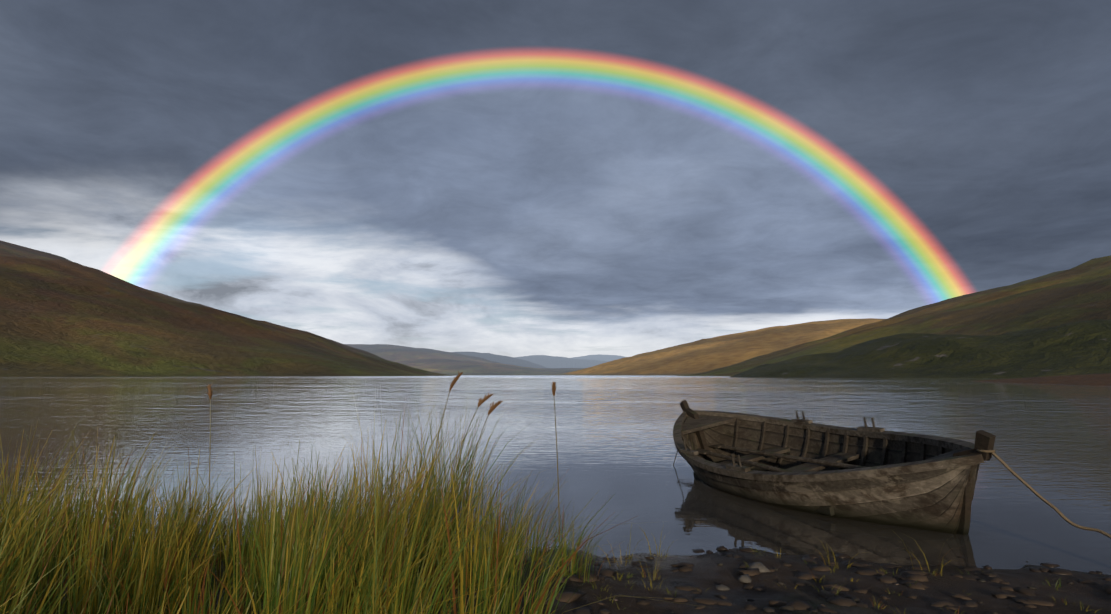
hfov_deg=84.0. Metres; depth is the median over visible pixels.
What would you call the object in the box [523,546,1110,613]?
shore pebbles
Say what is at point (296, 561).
rushes
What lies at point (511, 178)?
sky
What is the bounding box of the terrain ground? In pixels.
[0,240,1110,613]
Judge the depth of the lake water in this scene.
9.50 m
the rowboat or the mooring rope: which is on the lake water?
the rowboat
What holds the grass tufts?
on the terrain ground
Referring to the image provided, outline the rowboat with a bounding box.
[673,400,995,534]
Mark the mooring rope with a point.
(1058, 511)
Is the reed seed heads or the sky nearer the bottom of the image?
the reed seed heads
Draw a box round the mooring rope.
[977,449,1110,537]
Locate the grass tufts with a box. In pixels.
[585,524,1099,613]
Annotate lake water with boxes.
[0,375,1110,574]
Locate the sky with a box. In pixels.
[0,0,1110,357]
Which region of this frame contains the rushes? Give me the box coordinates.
[0,387,711,613]
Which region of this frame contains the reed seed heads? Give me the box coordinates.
[206,371,559,566]

